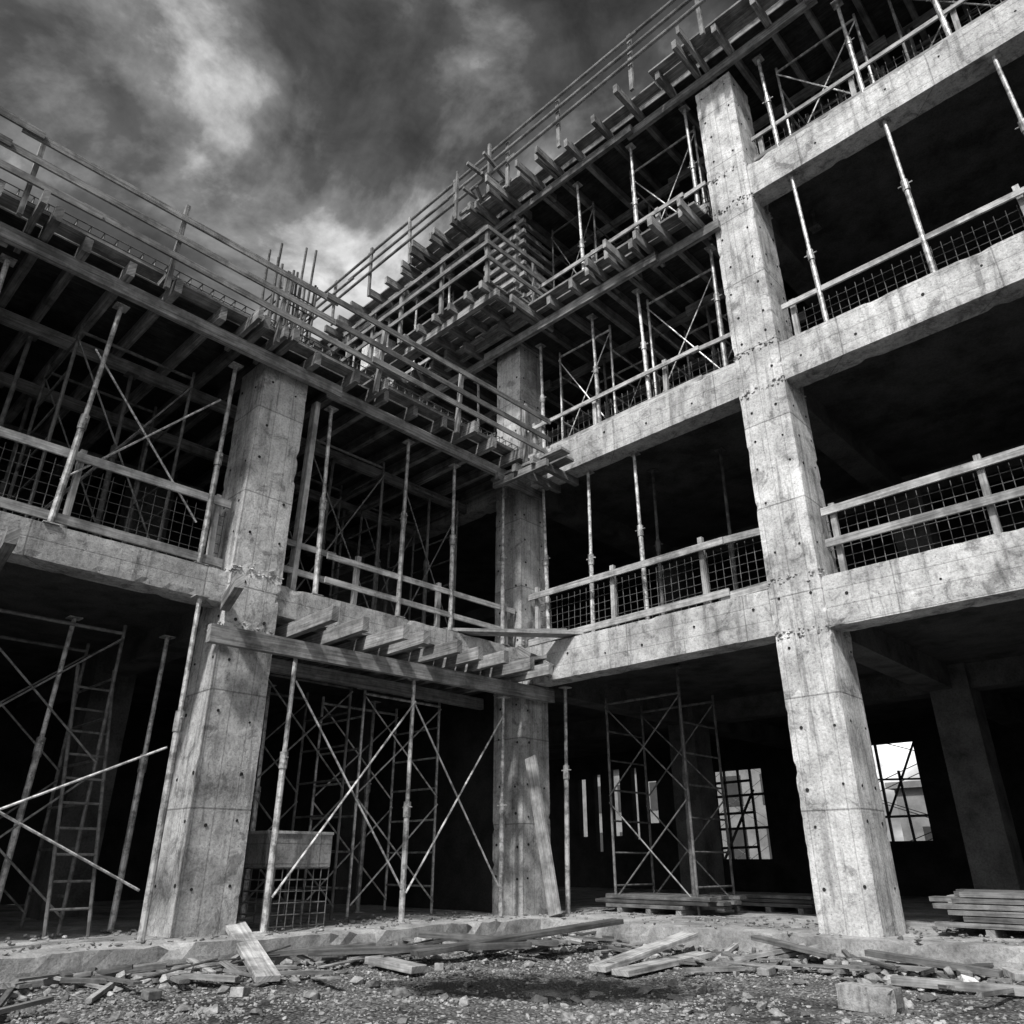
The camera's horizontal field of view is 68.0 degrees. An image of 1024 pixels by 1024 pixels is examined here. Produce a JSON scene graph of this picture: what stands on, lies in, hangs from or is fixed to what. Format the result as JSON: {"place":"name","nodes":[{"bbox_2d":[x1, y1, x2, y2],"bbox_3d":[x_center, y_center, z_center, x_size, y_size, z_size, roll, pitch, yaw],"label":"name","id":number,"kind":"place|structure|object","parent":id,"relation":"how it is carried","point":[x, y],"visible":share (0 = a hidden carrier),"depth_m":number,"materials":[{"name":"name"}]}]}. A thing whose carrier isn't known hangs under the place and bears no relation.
{"place":"outdoors","nodes":[
{"label":"outdoors","id":0,"kind":"place"},
{"bbox_2d":[0,608,126,934],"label":"scaffold tower","id":1,"kind":"structure","parent":0,"point":[85,657],"depth_m":8.56,"materials":[{"name":"metal"}]},
{"bbox_2d":[0,0,919,840],"label":"sky","id":2,"kind":"structure","parent":0,"point":[324,126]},
{"bbox_2d":[0,901,1023,1023],"bbox_3d":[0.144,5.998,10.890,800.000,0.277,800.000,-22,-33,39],"label":"ground","id":3,"kind":"structure","parent":0,"point":[616,986],"depth_m":5.77,"materials":[{"name":"gravel"}]},
{"bbox_2d":[14,961,165,990],"bbox_3d":[-3.701,3.735,6.037,1.783,0.162,0.100,18,-30,-34],"label":"wooden plank","id":4,"kind":"object","parent":3,"relation":"on","point":[140,968],"visible":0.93,"depth_m":6.35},
{"bbox_2d":[226,921,280,982],"bbox_3d":[-2.467,4.102,7.136,0.210,0.357,1.721,13,-28,-26],"label":"wooden plank","id":5,"kind":"object","parent":3,"relation":"on","point":[258,963],"visible":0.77,"depth_m":6.92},
{"bbox_2d":[123,938,438,984],"bbox_3d":[-1.807,4.249,7.303,3.881,0.174,0.553,21,-32,-38],"label":"rubble","id":6,"kind":"object","parent":3,"relation":"on","point":[200,968],"visible":0.54,"depth_m":6.66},
{"bbox_2d":[364,955,426,973],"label":"wooden plank","id":7,"kind":"object","parent":3,"relation":"on","point":[401,965],"visible":1,"depth_m":7.09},
{"bbox_2d":[0,931,1014,1013],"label":"timber offcuts","id":8,"kind":"object","parent":3,"relation":"on","point":[110,982],"visible":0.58,"depth_m":6.64,"materials":[{"name":"wood"}]},
{"bbox_2d":[418,931,557,946],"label":"wooden plank","id":9,"kind":"object","parent":8,"relation":"on","point":[469,937],"visible":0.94,"depth_m":8.13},
{"bbox_2d":[410,918,623,956],"bbox_3d":[0.145,4.570,8.190,2.665,0.237,0.200,16,-29,-31],"label":"wooden plank","id":10,"kind":"object","parent":8,"relation":"on","point":[464,945],"visible":1,"depth_m":8.10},
{"bbox_2d":[588,932,697,972],"bbox_3d":[1.370,4.445,7.699,0.208,0.238,1.668,-22,-33,39],"label":"wooden plank","id":11,"kind":"object","parent":8,"relation":"on","point":[642,952],"visible":1,"depth_m":7.57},
{"bbox_2d":[732,943,805,960],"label":"wooden plank","id":12,"kind":"object","parent":8,"relation":"on","point":[761,954],"visible":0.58,"depth_m":7.48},
{"bbox_2d":[751,935,835,958],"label":"wooden plank","id":13,"kind":"object","parent":8,"relation":"on","point":[796,947],"visible":0.89,"depth_m":7.39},
{"bbox_2d":[0,887,1023,983],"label":"plinth","id":14,"kind":"structure","parent":3,"relation":"on","point":[52,956],"depth_m":8.27,"materials":[{"name":"concrete"}]},
{"bbox_2d":[0,615,82,900],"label":"steel prop","id":15,"kind":"object","parent":14,"relation":"on","point":[38,747],"visible":1,"depth_m":8.37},
{"bbox_2d":[42,664,114,937],"bbox_3d":[-4.599,2.988,8.136,0.713,2.739,0.435,-16,-29,31],"label":"ladder","id":16,"kind":"object","parent":14,"relation":"on","point":[55,853],"visible":0.94,"depth_m":8.01,"materials":[{"name":"metal"}]},
{"bbox_2d":[100,635,175,931],"bbox_3d":[-4.298,3.020,8.803,0.188,3.231,0.169,-22,-33,39],"label":"steel prop","id":17,"kind":"object","parent":14,"relation":"on","point":[142,766],"visible":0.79,"depth_m":8.66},
{"bbox_2d":[131,594,209,942],"bbox_3d":[-3.448,2.461,7.732,0.188,3.351,0.165,-22,-33,39],"label":"steel prop","id":18,"kind":"object","parent":14,"relation":"on","point":[176,731],"visible":0.92,"depth_m":7.58,"materials":[{"name":"metal"}]},
{"bbox_2d":[238,684,276,918],"bbox_3d":[-3.534,3.922,10.525,0.186,3.031,0.196,-22,-33,39],"label":"steel prop","id":19,"kind":"object","parent":14,"relation":"on","point":[257,790],"visible":0.77,"depth_m":10.50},
{"bbox_2d":[253,658,297,933],"bbox_3d":[-2.601,3.067,8.546,0.180,2.930,0.160,-22,-33,39],"label":"steel prop","id":20,"kind":"object","parent":14,"relation":"on","point":[283,760],"visible":0.83,"depth_m":8.40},
{"bbox_2d":[237,830,333,929],"bbox_3d":[-2.602,4.219,8.736,0.560,0.995,0.860,-22,-33,39],"label":"mesh panel","id":21,"kind":"object","parent":14,"relation":"on","point":[292,846],"visible":0.86,"depth_m":8.64,"materials":[{"name":"metal"}]},
{"bbox_2d":[239,672,352,919],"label":"scaffold tower","id":22,"kind":"structure","parent":14,"relation":"on","point":[339,814],"depth_m":10.43,"materials":[{"name":"metal"}]},
{"bbox_2d":[267,942,375,957],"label":"wooden plank","id":23,"kind":"object","parent":14,"relation":"on","point":[293,952],"visible":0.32,"depth_m":7.46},
{"bbox_2d":[308,941,531,955],"bbox_3d":[-0.904,4.403,7.660,2.235,0.087,0.100,4,-25,-9],"label":"wooden plank","id":24,"kind":"object","parent":23,"relation":"on","point":[405,949],"visible":0.94,"depth_m":7.58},
{"bbox_2d":[349,701,380,912],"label":"steel prop","id":25,"kind":"object","parent":14,"relation":"on","point":[367,787],"visible":0.87,"depth_m":11.55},
{"bbox_2d":[300,689,441,916],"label":"scaffold tower","id":26,"kind":"structure","parent":14,"relation":"on","point":[354,816],"depth_m":11.40,"materials":[{"name":"metal"}]},
{"bbox_2d":[392,678,418,923],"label":"steel prop","id":27,"kind":"object","parent":14,"relation":"on","point":[407,807],"visible":0.9,"depth_m":9.57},
{"bbox_2d":[271,680,415,897],"bbox_3d":[-1.932,3.317,9.127,0.061,2.314,1.818,-22,-33,39],"label":"scaffold brace","id":28,"kind":"object","parent":27,"relation":"attached to","point":[342,801],"visible":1,"depth_m":9.11,"materials":[{"name":"metal"}]},
{"bbox_2d":[493,696,509,916],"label":"steel prop","id":29,"kind":"object","parent":14,"relation":"on","point":[501,805],"visible":0.94,"depth_m":10.71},
{"bbox_2d":[405,703,502,893],"bbox_3d":[-0.730,3.849,10.283,0.061,2.313,1.678,-22,-33,39],"label":"scaffold brace","id":30,"kind":"object","parent":29,"relation":"attached to","point":[445,820],"visible":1,"depth_m":10.28,"materials":[{"name":"metal"}]},
{"bbox_2d":[0,302,1023,911],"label":"walls","id":31,"kind":"structure","parent":14,"relation":"on","point":[462,872],"depth_m":15.22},
{"bbox_2d":[0,55,1023,759],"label":"floor slabs","id":32,"kind":"structure","parent":31,"relation":"on","point":[948,397],"depth_m":12.72,"materials":[{"name":"concrete"}]},
{"bbox_2d":[0,394,36,509],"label":"steel prop","id":33,"kind":"object","parent":32,"relation":"on","point":[29,398],"visible":0.72,"depth_m":10.35,"materials":[{"name":"metal"}]},
{"bbox_2d":[0,331,38,438],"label":"steel prop","id":34,"kind":"object","parent":32,"relation":"on","point":[29,337],"visible":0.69,"depth_m":9.16,"materials":[{"name":"metal"}]},
{"bbox_2d":[3,324,195,551],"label":"scaffold tower","id":35,"kind":"structure","parent":32,"relation":"on","point":[64,376],"depth_m":9.48,"materials":[{"name":"metal"}]},
{"bbox_2d":[92,371,138,536],"bbox_3d":[-5.099,-0.534,9.631,0.198,2.822,0.216,-22,-33,39],"label":"steel prop","id":36,"kind":"object","parent":32,"relation":"on","point":[130,376],"visible":0.49,"depth_m":9.70,"materials":[{"name":"metal"}]},
{"bbox_2d":[285,439,384,609],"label":"scaffold tower","id":37,"kind":"structure","parent":32,"relation":"on","point":[337,519],"depth_m":12.06,"materials":[{"name":"metal"}]},
{"bbox_2d":[356,478,458,627],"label":"scaffold tower","id":38,"kind":"structure","parent":32,"relation":"on","point":[415,528],"depth_m":13.35,"materials":[{"name":"metal"}]},
{"bbox_2d":[421,497,434,623],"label":"steel prop","id":39,"kind":"object","parent":32,"relation":"on","point":[425,569],"visible":0.67,"depth_m":13.12,"materials":[{"name":"metal"}]},
{"bbox_2d":[0,0,1023,687],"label":"edge beams","id":40,"kind":"structure","parent":32,"relation":"on","point":[986,570],"depth_m":9.76,"materials":[{"name":"concrete"}]},
{"bbox_2d":[0,526,20,570],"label":"timber bracket","id":41,"kind":"object","parent":40,"relation":"attached to","point":[9,540],"visible":1,"depth_m":6.82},
{"bbox_2d":[42,301,129,526],"bbox_3d":[-4.650,-1.136,8.323,0.205,2.822,0.255,-22,-33,39],"label":"steel prop","id":42,"kind":"object","parent":40,"relation":"on","point":[120,308],"visible":0.95,"depth_m":8.19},
{"bbox_2d":[59,349,220,522],"bbox_3d":[-4.252,-0.880,8.857,0.061,1.715,1.517,-22,-33,39],"label":"scaffold brace","id":43,"kind":"object","parent":42,"relation":"attached to","point":[137,441],"visible":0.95,"depth_m":8.84,"materials":[{"name":"metal"}]},
{"bbox_2d":[0,426,231,567],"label":"guard rail","id":44,"kind":"object","parent":40,"relation":"on","point":[64,519],"visible":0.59,"depth_m":8.29,"materials":[{"name":"metal"}]},
{"bbox_2d":[194,361,243,565],"bbox_3d":[-3.623,-0.654,9.371,0.201,2.821,0.183,-22,-33,39],"label":"steel prop","id":45,"kind":"object","parent":40,"relation":"on","point":[235,367],"visible":0.93,"depth_m":9.28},
{"bbox_2d":[286,401,320,590],"bbox_3d":[-2.798,-0.267,10.212,0.150,2.801,0.090,-22,-33,39],"label":"timber post","id":46,"kind":"object","parent":40,"relation":"on","point":[291,581],"visible":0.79,"depth_m":10.16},
{"bbox_2d":[312,405,338,595],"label":"steel prop","id":47,"kind":"object","parent":40,"relation":"on","point":[330,409],"visible":0.94,"depth_m":10.25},
{"bbox_2d":[205,574,554,709],"bbox_3d":[-1.815,2.153,10.686,2.873,0.679,5.704,-22,-33,39],"label":"formwork bracket","id":48,"kind":"object","parent":40,"relation":"attached to","point":[450,672],"visible":0.91,"depth_m":10.16,"materials":[{"name":"wood"}]},
{"bbox_2d":[283,538,514,643],"bbox_3d":[-1.458,1.245,11.030,0.148,0.759,4.201,-22,-33,39],"label":"guard rail","id":49,"kind":"object","parent":40,"relation":"on","point":[355,588],"visible":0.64,"depth_m":10.72,"materials":[{"name":"wood"}]},
{"bbox_2d":[394,439,415,617],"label":"steel prop","id":50,"kind":"object","parent":40,"relation":"on","point":[404,515],"visible":0.93,"depth_m":11.15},
{"bbox_2d":[499,485,509,645],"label":"steel prop","id":51,"kind":"object","parent":40,"relation":"on","point":[503,557],"visible":0.82,"depth_m":12.54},
{"bbox_2d":[443,627,589,677],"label":"corner walkway","id":52,"kind":"structure","parent":40,"relation":"on","point":[523,652],"depth_m":11.50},
{"bbox_2d":[448,463,460,631],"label":"steel prop","id":53,"kind":"object","parent":52,"relation":"on","point":[453,537],"visible":0.93,"depth_m":11.84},
{"bbox_2d":[491,446,578,500],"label":"bracket platform","id":54,"kind":"structure","parent":40,"relation":"on","point":[534,469],"depth_m":12.65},
{"bbox_2d":[537,487,550,642],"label":"steel prop","id":55,"kind":"object","parent":40,"relation":"on","point":[546,558],"visible":0.8,"depth_m":12.75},
{"bbox_2d":[154,10,1016,891],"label":"tie holes","id":56,"kind":"object","parent":40,"relation":"attached to","point":[540,590],"visible":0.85,"depth_m":9.80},
{"bbox_2d":[582,470,595,631],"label":"steel prop","id":57,"kind":"object","parent":40,"relation":"on","point":[591,557],"visible":0.84,"depth_m":12.17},
{"bbox_2d":[586,313,601,422],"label":"steel prop","id":58,"kind":"object","parent":40,"relation":"on","point":[591,318],"visible":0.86,"depth_m":13.20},
{"bbox_2d":[528,333,733,457],"bbox_3d":[1.823,-1.840,12.569,4.158,0.789,0.201,-22,-33,39],"label":"guard rail","id":59,"kind":"object","parent":40,"relation":"on","point":[664,364],"visible":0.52,"depth_m":12.30,"materials":[{"name":"metal"}]},
{"bbox_2d":[631,287,651,399],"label":"steel prop","id":60,"kind":"object","parent":40,"relation":"on","point":[637,292],"visible":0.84,"depth_m":12.57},
{"bbox_2d":[528,528,767,646],"bbox_3d":[1.818,1.159,11.187,4.162,1.045,0.190,-22,-33,39],"label":"guard rail","id":61,"kind":"object","parent":40,"relation":"on","point":[701,546],"visible":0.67,"depth_m":10.91,"materials":[{"name":"metal"}]},
{"bbox_2d":[704,244,727,366],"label":"steel prop","id":62,"kind":"object","parent":40,"relation":"on","point":[710,248],"visible":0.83,"depth_m":11.72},
{"bbox_2d":[752,54,779,146],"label":"steel prop","id":63,"kind":"object","parent":40,"relation":"on","point":[758,59],"visible":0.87,"depth_m":12.19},
{"bbox_2d":[785,171,828,321],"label":"steel prop","id":64,"kind":"object","parent":40,"relation":"on","point":[810,252],"visible":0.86,"depth_m":10.70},
{"bbox_2d":[830,0,864,91],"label":"steel prop","id":65,"kind":"object","parent":40,"relation":"on","point":[836,4],"visible":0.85,"depth_m":11.38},
{"bbox_2d":[751,0,1007,161],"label":"guard rail","id":66,"kind":"object","parent":40,"relation":"on","point":[951,9],"visible":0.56,"depth_m":11.05,"materials":[{"name":"metal"}]},
{"bbox_2d":[781,184,1023,336],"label":"guard rail","id":67,"kind":"object","parent":40,"relation":"on","point":[1017,193],"visible":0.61,"depth_m":9.74,"materials":[{"name":"metal"}]},
{"bbox_2d":[877,115,936,272],"bbox_3d":[5.191,-4.157,9.940,0.205,2.801,0.175,-22,-33,39],"label":"steel prop","id":68,"kind":"object","parent":40,"relation":"on","point":[904,182],"visible":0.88,"depth_m":9.90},
{"bbox_2d":[820,445,1023,570],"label":"guard rail","id":69,"kind":"object","parent":40,"relation":"on","point":[988,500],"visible":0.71,"depth_m":8.61,"materials":[{"name":"metal"}]},
{"bbox_2d":[985,49,1023,133],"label":"steel prop","id":70,"kind":"object","parent":40,"relation":"on","point":[993,56],"visible":1,"depth_m":9.43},
{"bbox_2d":[558,325,652,439],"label":"scaffold tower","id":71,"kind":"structure","parent":32,"relation":"on","point":[601,381],"depth_m":14.14,"materials":[{"name":"metal"}]},
{"bbox_2d":[628,451,649,619],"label":"steel prop","id":72,"kind":"object","parent":32,"relation":"on","point":[640,528],"visible":0.85,"depth_m":11.60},
{"bbox_2d":[647,468,664,614],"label":"steel prop","id":73,"kind":"object","parent":32,"relation":"on","point":[652,471],"visible":0.81,"depth_m":12.91,"materials":[{"name":"metal"}]},
{"bbox_2d":[646,264,732,395],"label":"scaffold tower","id":74,"kind":"structure","parent":32,"relation":"on","point":[648,303],"depth_m":12.84,"materials":[{"name":"metal"}]},
{"bbox_2d":[714,447,738,589],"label":"steel prop","id":75,"kind":"object","parent":32,"relation":"on","point":[720,450],"visible":0.58,"depth_m":12.29,"materials":[{"name":"metal"}]},
{"bbox_2d":[887,0,996,60],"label":"scaffold tower","id":76,"kind":"structure","parent":32,"relation":"on","point":[899,28],"depth_m":11.45,"materials":[{"name":"metal"}]},
{"bbox_2d":[715,743,927,858],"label":"window bars","id":77,"kind":"object","parent":31,"relation":"attached to","point":[752,794],"depth_m":18.93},
{"bbox_2d":[26,464,1023,918],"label":"columns","id":78,"kind":"structure","parent":14,"relation":"on","point":[986,822],"depth_m":11.85,"materials":[{"name":"concrete"}]},
{"bbox_2d":[393,196,813,446],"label":"formwork deck","id":79,"kind":"structure","parent":78,"relation":"on","point":[656,259],"depth_m":14.32,"materials":[{"name":"grey wood"}]},
{"bbox_2d":[341,224,543,401],"bbox_3d":[-1.400,-3.676,15.737,4.676,1.472,2.025,-22,-33,39],"label":"platform","id":80,"kind":"object","parent":79,"relation":"on","point":[483,307],"depth_m":14.59,"materials":[{"name":"wood"}]},
{"bbox_2d":[483,214,552,302],"bbox_3d":[0.144,-4.651,15.788,1.160,2.605,1.160,-22,-33,39],"label":"column formwork","id":81,"kind":"object","parent":79,"relation":"on","point":[519,236],"depth_m":15.72,"materials":[{"name":"wood"}]},
{"bbox_2d":[527,181,711,300],"bbox_3d":[1.765,-4.541,13.626,4.006,0.940,0.198,-22,-33,39],"label":"guard rail","id":82,"kind":"object","parent":79,"relation":"on","point":[655,212],"visible":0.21,"depth_m":13.38,"materials":[{"name":"metal"}]},
{"bbox_2d":[678,104,699,205],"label":"steel prop","id":83,"kind":"object","parent":79,"relation":"on","point":[684,109],"visible":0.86,"depth_m":12.97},
{"bbox_2d":[146,72,906,938],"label":"columns","id":84,"kind":"structure","parent":14,"relation":"on","point":[850,856],"depth_m":9.33,"materials":[{"name":"concrete"}]},
{"bbox_2d":[0,106,550,562],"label":"formwork deck","id":85,"kind":"structure","parent":84,"relation":"on","point":[64,280],"depth_m":10.68,"materials":[{"name":"grey wood"}]},
{"bbox_2d":[259,243,317,364],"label":"starter bars","id":86,"kind":"object","parent":84,"relation":"on","point":[297,309],"visible":0.33,"depth_m":11.08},
{"bbox_2d":[198,161,850,695],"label":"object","id":87,"kind":"object","parent":84,"relation":"attached to","point":[520,491],"visible":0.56,"depth_m":9.45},
{"bbox_2d":[287,0,1004,375],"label":"formwork deck","id":88,"kind":"structure","parent":84,"relation":"on","point":[733,40],"depth_m":14.42,"materials":[{"name":"grey wood"}]},
{"bbox_2d":[454,143,511,220],"bbox_3d":[-0.661,-6.933,16.157,1.305,1.400,1.197,-22,-33,39],"label":"timber bundle","id":89,"kind":"object","parent":88,"relation":"on","point":[480,198],"visible":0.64,"depth_m":15.94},
{"bbox_2d":[525,755,561,916],"bbox_3d":[0.424,4.496,10.673,0.062,2.093,0.656,20,-31,-36],"label":"wooden plank","id":90,"kind":"object","parent":14,"relation":"on","point":[546,856],"visible":1,"depth_m":10.60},
{"bbox_2d":[559,686,575,914],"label":"steel prop","id":91,"kind":"object","parent":14,"relation":"on","point":[566,769],"visible":0.92,"depth_m":11.23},
{"bbox_2d":[604,686,736,915],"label":"scaffold tower","id":92,"kind":"structure","parent":14,"relation":"on","point":[650,852],"depth_m":11.75,"materials":[{"name":"metal"}]},
{"bbox_2d":[595,893,746,915],"bbox_3d":[2.296,5.716,11.078,2.150,0.232,1.094,-22,-33,39],"label":"plank stack","id":93,"kind":"object","parent":14,"relation":"on","point":[660,903],"visible":0.98,"depth_m":10.73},
{"bbox_2d":[670,666,695,895],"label":"steel prop","id":94,"kind":"object","parent":14,"relation":"on","point":[676,668],"visible":0.62,"depth_m":11.36,"materials":[{"name":"metal"}]},
{"bbox_2d":[709,892,815,913],"bbox_3d":[4.102,5.858,11.387,2.274,0.232,0.892,-22,-33,39],"label":"plank stack","id":95,"kind":"object","parent":14,"relation":"on","point":[803,903],"visible":0.44,"depth_m":11.17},
{"bbox_2d":[929,889,1023,937],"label":"plank stack","id":96,"kind":"object","parent":14,"relation":"on","point":[997,913],"visible":0.98,"depth_m":7.53,"materials":[{"name":"wood"}]},
{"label":"steel prop","id":97,"kind":"object","parent":14,"relation":"on","visible":0},
{"bbox_2d":[0,746,166,891],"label":"scaffold brace","id":98,"kind":"object","parent":97,"relation":"attached to","point":[61,846],"visible":1,"depth_m":6.92,"materials":[{"name":"metal"}]},
{"bbox_2d":[2,909,1023,996],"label":"rubble","id":99,"kind":"object","parent":3,"relation":"on","point":[886,973],"visible":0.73,"depth_m":7.53,"materials":[{"name":"stone"}]},
{"bbox_2d":[523,989,605,997],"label":"puddle","id":100,"kind":"object","parent":3,"relation":"on","point":[561,993],"visible":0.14,"depth_m":6.49,"materials":[{"name":"black liquid"}]},
{"bbox_2d":[140,938,1023,1000],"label":"broken bricks","id":101,"kind":"object","parent":3,"relation":"on","point":[1010,973],"visible":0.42,"depth_m":6.28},
{"bbox_2d":[611,951,711,976],"bbox_3d":[1.495,4.430,7.458,1.381,0.109,0.200,22,-32,-39],"label":"wooden plank","id":102,"kind":"object","parent":3,"relation":"on","point":[643,967],"visible":1,"depth_m":7.29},
{"bbox_2d":[835,982,904,1013],"bbox_3d":[2.544,3.457,5.401,0.401,0.162,0.203,-22,-33,39],"label":"concrete block","id":103,"kind":"object","parent":3,"relation":"on","point":[872,998],"depth_m":5.33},
{"bbox_2d":[864,949,1003,977],"bbox_3d":[3.644,3.927,6.619,0.100,0.118,1.142,18,-30,-34],"label":"wooden plank","id":104,"kind":"object","parent":3,"relation":"on","point":[984,971],"visible":0.99,"depth_m":6.57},
{"bbox_2d":[890,975,1023,996],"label":"wooden plank","id":105,"kind":"object","parent":3,"relation":"on","point":[922,982],"visible":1,"depth_m":5.91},
{"bbox_2d":[551,201,629,287],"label":"scaffold tower","id":106,"kind":"structure","parent":0,"point":[595,228],"depth_m":15.62,"materials":[{"name":"metal"}]},
{"bbox_2d":[630,126,712,232],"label":"scaffold tower","id":107,"kind":"structure","parent":0,"point":[668,148],"depth_m":13.80,"materials":[{"name":"metal"}]},
{"bbox_2d":[582,768,771,858],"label":"distant building","id":108,"kind":"structure","parent":0,"point":[760,807],"depth_m":40.01,"materials":[{"name":"concrete"}]},
{"bbox_2d":[598,774,771,858],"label":"windows","id":109,"kind":"structure","parent":108,"relation":"in","point":[732,789],"depth_m":40.34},
{"bbox_2d":[775,13,885,134],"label":"scaffold tower","id":110,"kind":"structure","parent":0,"point":[866,57],"depth_m":12.25,"materials":[{"name":"metal"}]},
{"bbox_2d":[885,780,932,840],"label":"distant building","id":111,"kind":"structure","parent":0,"point":[915,798],"depth_m":37.77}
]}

